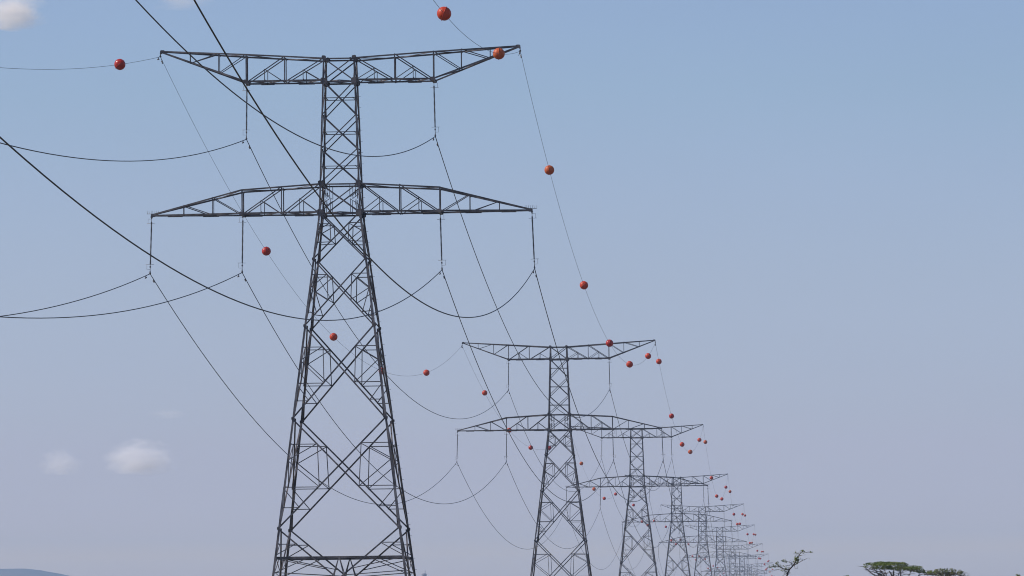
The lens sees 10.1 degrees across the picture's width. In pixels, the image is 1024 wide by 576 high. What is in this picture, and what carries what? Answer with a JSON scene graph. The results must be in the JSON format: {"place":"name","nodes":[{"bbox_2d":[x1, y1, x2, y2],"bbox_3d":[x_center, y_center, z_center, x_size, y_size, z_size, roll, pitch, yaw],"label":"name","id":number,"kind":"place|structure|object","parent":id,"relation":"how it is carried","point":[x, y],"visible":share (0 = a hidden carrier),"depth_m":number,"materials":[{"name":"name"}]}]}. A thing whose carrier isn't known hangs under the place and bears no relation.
{"place":"outdoors","nodes":[
{"label":"outdoors","id":0,"kind":"place"},
{"bbox_2d":[0,569,68,575],"bbox_3d":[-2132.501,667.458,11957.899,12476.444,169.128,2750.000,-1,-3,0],"label":"hill","id":1,"kind":"structure","parent":0,"point":[18,572],"depth_m":11465.22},
{"bbox_2d":[0,0,1023,575],"label":"sky","id":2,"kind":"structure","parent":0,"point":[811,212],"materials":[{"name":"blue"}]},
{"bbox_3d":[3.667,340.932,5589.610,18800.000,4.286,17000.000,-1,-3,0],"label":"ground","id":3,"kind":"structure","parent":0,"visible":0},
{"bbox_2d":[147,45,536,575],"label":"lattice pylon","id":4,"kind":"object","parent":3,"relation":"on","point":[359,183],"visible":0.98,"depth_m":430.80,"materials":[{"name":"metal"}]},
{"bbox_2d":[0,57,158,69],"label":"earth wire","id":5,"kind":"object","parent":4,"relation":"attached to","point":[80,68],"visible":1,"depth_m":395.13,"materials":[{"name":"metal"}]},
{"bbox_2d":[114,59,124,69],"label":"marker ball","id":6,"kind":"object","parent":5,"relation":"attached to","point":[121,63],"visible":1,"depth_m":412.66,"materials":[{"name":"red plastic"}]},
{"bbox_2d":[147,218,153,273],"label":"insulator string","id":7,"kind":"object","parent":4,"relation":"hanging from","point":[150,264],"visible":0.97,"depth_m":431.67,"materials":[{"name":"plastic"}]},
{"bbox_2d":[3,274,149,315],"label":"conductor","id":8,"kind":"object","parent":7,"relation":"hanging from","point":[77,300],"visible":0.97,"depth_m":395.71,"materials":[{"name":"metal"}]},
{"bbox_2d":[150,274,456,504],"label":"conductor","id":9,"kind":"object","parent":7,"relation":"hanging from","point":[253,418],"visible":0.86,"depth_m":505.54,"materials":[{"name":"metal"}]},
{"bbox_2d":[239,216,243,271],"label":"insulator string","id":10,"kind":"object","parent":4,"relation":"hanging from","point":[242,241],"visible":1,"depth_m":431.34,"materials":[{"name":"plastic"}]},
{"bbox_2d":[0,272,242,318],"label":"conductor","id":11,"kind":"object","parent":10,"relation":"hanging from","point":[126,310],"visible":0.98,"depth_m":371.15,"materials":[{"name":"metal"}]},
{"bbox_2d":[242,273,506,503],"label":"conductor","id":12,"kind":"object","parent":10,"relation":"hanging from","point":[334,421],"visible":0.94,"depth_m":515.39,"materials":[{"name":"metal"}]},
{"bbox_2d":[242,84,249,138],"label":"insulator string","id":13,"kind":"object","parent":4,"relation":"hanging from","point":[246,109],"visible":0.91,"depth_m":431.92,"materials":[{"name":"plastic"}]},
{"bbox_2d":[0,139,246,161],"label":"conductor","id":14,"kind":"object","parent":13,"relation":"hanging from","point":[120,161],"visible":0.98,"depth_m":357.64,"materials":[{"name":"metal"}]},
{"bbox_2d":[247,141,507,418],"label":"conductor","id":15,"kind":"object","parent":13,"relation":"hanging from","point":[335,305],"visible":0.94,"depth_m":510.63,"materials":[{"name":"metal"}]},
{"bbox_2d":[161,60,461,375],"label":"earth wire","id":16,"kind":"object","parent":4,"relation":"attached to","point":[254,232],"visible":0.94,"depth_m":499.55,"materials":[{"name":"metal"}]},
{"bbox_2d":[262,246,270,255],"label":"marker ball","id":17,"kind":"object","parent":16,"relation":"attached to","point":[266,251],"visible":1,"depth_m":515.05,"materials":[{"name":"red plastic"}]},
{"bbox_2d":[330,333,337,340],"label":"marker ball","id":18,"kind":"object","parent":16,"relation":"attached to","point":[333,336],"visible":1,"depth_m":586.94,"materials":[{"name":"red plastic"}]},
{"bbox_2d":[423,369,429,375],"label":"marker ball","id":19,"kind":"object","parent":16,"relation":"attached to","point":[426,372],"visible":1,"depth_m":729.49,"materials":[{"name":"red plastic"}]},
{"bbox_2d":[431,82,438,135],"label":"insulator string","id":20,"kind":"object","parent":4,"relation":"hanging from","point":[433,87],"visible":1,"depth_m":431.21,"materials":[{"name":"plastic"}]},
{"bbox_2d":[135,0,435,156],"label":"conductor","id":21,"kind":"object","parent":20,"relation":"hanging from","point":[252,106],"visible":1,"depth_m":283.58,"materials":[{"name":"metal"}]},
{"bbox_2d":[435,137,609,417],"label":"conductor","id":22,"kind":"object","parent":20,"relation":"hanging from","point":[491,294],"visible":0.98,"depth_m":503.78,"materials":[{"name":"metal"}]},
{"bbox_2d":[437,213,445,269],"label":"insulator string","id":23,"kind":"object","parent":4,"relation":"hanging from","point":[440,219],"visible":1,"depth_m":430.59,"materials":[{"name":"plastic"}]},
{"bbox_2d":[0,136,441,320],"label":"conductor","id":24,"kind":"object","parent":23,"relation":"hanging from","point":[46,177],"visible":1,"depth_m":248.63,"materials":[{"name":"metal"}]},
{"bbox_2d":[442,270,613,502],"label":"conductor","id":25,"kind":"object","parent":23,"relation":"hanging from","point":[494,402],"visible":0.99,"depth_m":499.11,"materials":[{"name":"metal"}]},
{"bbox_2d":[433,0,519,53],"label":"earth wire","id":26,"kind":"object","parent":4,"relation":"attached to","point":[467,37],"visible":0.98,"depth_m":352.79,"materials":[{"name":"metal"}]},
{"bbox_2d":[437,6,450,20],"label":"marker ball","id":27,"kind":"object","parent":26,"relation":"attached to","point":[445,15],"visible":1,"depth_m":326.55,"materials":[{"name":"red plastic"}]},
{"bbox_2d":[493,48,504,59],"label":"marker ball","id":28,"kind":"object","parent":26,"relation":"attached to","point":[501,54],"visible":0.96,"depth_m":395.15,"materials":[{"name":"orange plastic"}]},
{"bbox_2d":[531,212,535,267],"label":"insulator string","id":29,"kind":"object","parent":4,"relation":"hanging from","point":[533,237],"visible":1,"depth_m":430.25,"materials":[{"name":"plastic"}]},
{"bbox_2d":[194,0,534,317],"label":"conductor","id":30,"kind":"object","parent":29,"relation":"hanging from","point":[219,43],"visible":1,"depth_m":215.47,"materials":[{"name":"metal"}]},
{"bbox_2d":[534,269,662,501],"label":"conductor","id":31,"kind":"object","parent":29,"relation":"attached to","point":[573,399],"visible":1,"depth_m":497.75,"materials":[{"name":"metal"}]},
{"bbox_2d":[520,52,655,363],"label":"earth wire","id":32,"kind":"object","parent":4,"relation":"attached to","point":[556,196],"visible":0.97,"depth_m":489.79,"materials":[{"name":"metal"}]},
{"bbox_2d":[544,165,553,174],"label":"marker ball","id":33,"kind":"object","parent":32,"relation":"attached to","point":[549,170],"visible":1,"depth_m":477.29,"materials":[{"name":"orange plastic"}]},
{"bbox_2d":[580,281,587,288],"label":"marker ball","id":34,"kind":"object","parent":32,"relation":"attached to","point":[583,284],"visible":1,"depth_m":548.35,"materials":[{"name":"red plastic"}]},
{"bbox_2d":[606,339,612,346],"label":"marker ball","id":35,"kind":"object","parent":32,"relation":"attached to","point":[609,343],"visible":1,"depth_m":617.36,"materials":[{"name":"red plastic"}]},
{"bbox_2d":[626,361,632,367],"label":"marker ball","id":36,"kind":"object","parent":32,"relation":"attached to","point":[629,364],"visible":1,"depth_m":686.19,"materials":[{"name":"red plastic"}]},
{"bbox_2d":[645,353,650,358],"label":"marker ball","id":37,"kind":"object","parent":32,"relation":"attached to","point":[647,355],"visible":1,"depth_m":766.86,"materials":[{"name":"red plastic"}]},
{"bbox_2d":[457,339,663,575],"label":"lattice pylon","id":38,"kind":"object","parent":3,"relation":"on","point":[549,430],"visible":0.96,"depth_m":804.27,"materials":[{"name":"metal"}]},
{"bbox_2d":[504,431,508,460],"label":"insulator string","id":39,"kind":"object","parent":38,"relation":"hanging from","point":[506,434],"visible":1,"depth_m":804.87,"materials":[{"name":"metal"}]},
{"bbox_2d":[506,462,599,548],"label":"conductor","id":40,"kind":"object","parent":39,"relation":"hanging from","point":[532,517],"visible":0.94,"depth_m":878.34,"materials":[{"name":"metal"}]},
{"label":"insulator string","id":41,"kind":"object","parent":38,"relation":"hanging from","visible":0},
{"bbox_2d":[457,463,564,548],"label":"conductor","id":42,"kind":"object","parent":41,"relation":"attached to","point":[490,522],"visible":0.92,"depth_m":900.39,"materials":[{"name":"metal"}]},
{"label":"insulator string","id":43,"kind":"object","parent":38,"relation":"hanging from","visible":0},
{"bbox_2d":[614,463,674,547],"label":"conductor","id":44,"kind":"object","parent":43,"relation":"hanging from","point":[632,520],"visible":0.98,"depth_m":913.30,"materials":[{"name":"metal"}]},
{"bbox_2d":[565,424,707,575],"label":"lattice pylon","id":45,"kind":"object","parent":3,"relation":"on","point":[642,437],"visible":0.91,"depth_m":1164.01,"materials":[{"name":"metal"}]},
{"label":"insulator string","id":46,"kind":"object","parent":45,"relation":"hanging from","visible":0},
{"bbox_2d":[610,390,671,490],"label":"conductor","id":47,"kind":"object","parent":46,"relation":"hanging from","point":[625,445],"visible":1,"depth_m":879.45,"materials":[{"name":"metal"}]},
{"bbox_2d":[622,474,731,575],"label":"lattice pylon","id":48,"kind":"object","parent":3,"relation":"on","point":[683,532],"visible":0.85,"depth_m":1510.63,"materials":[{"name":"metal"}]},
{"bbox_2d":[659,504,746,575],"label":"lattice pylon","id":49,"kind":"object","parent":3,"relation":"on","point":[700,536],"visible":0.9,"depth_m":1871.93,"materials":[{"name":"metal"}]},
{"bbox_2d":[684,525,756,575],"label":"lattice pylon","id":50,"kind":"object","parent":3,"relation":"on","point":[722,551],"visible":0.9,"depth_m":2230.65,"materials":[{"name":"metal"}]},
{"bbox_2d":[701,544,762,575],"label":"lattice pylon","id":51,"kind":"object","parent":3,"relation":"on","point":[729,571],"visible":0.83,"depth_m":2592.58,"materials":[{"name":"metal"}]},
{"bbox_2d":[717,554,766,575],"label":"lattice pylon","id":52,"kind":"object","parent":3,"relation":"on","point":[744,563],"visible":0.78,"depth_m":2953.10,"materials":[{"name":"metal"}]},
{"bbox_2d":[727,562,772,575],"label":"lattice pylon","id":53,"kind":"object","parent":3,"relation":"on","point":[751,567],"visible":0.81,"depth_m":3313.91,"materials":[{"name":"metal"}]},
{"bbox_2d":[767,550,812,575],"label":"thorn tree","id":54,"kind":"object","parent":3,"relation":"on","point":[792,564],"visible":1,"depth_m":379.58,"materials":[{"name":"green plant"}]},
{"bbox_2d":[860,561,935,575],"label":"umbrella acacia","id":55,"kind":"object","parent":3,"relation":"on","point":[889,565],"visible":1,"depth_m":479.07,"materials":[{"name":"green plant"}]},
{"bbox_2d":[921,568,968,575],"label":"thorn tree","id":56,"kind":"object","parent":3,"relation":"on","point":[942,572],"visible":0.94,"depth_m":499.25,"materials":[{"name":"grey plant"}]},
{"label":"insulator string","id":57,"kind":"object","parent":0,"visible":0},
{"bbox_2d":[663,460,708,546],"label":"conductor","id":58,"kind":"object","parent":57,"relation":"attached to","point":[675,513],"visible":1,"depth_m":883.33,"materials":[{"name":"metal"}]},
{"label":"insulator string","id":59,"kind":"object","parent":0,"visible":0},
{"bbox_2d":[508,390,601,491],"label":"conductor","id":60,"kind":"object","parent":59,"relation":"hanging from","point":[536,455],"visible":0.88,"depth_m":890.25,"materials":[{"name":"metal"}]}
]}

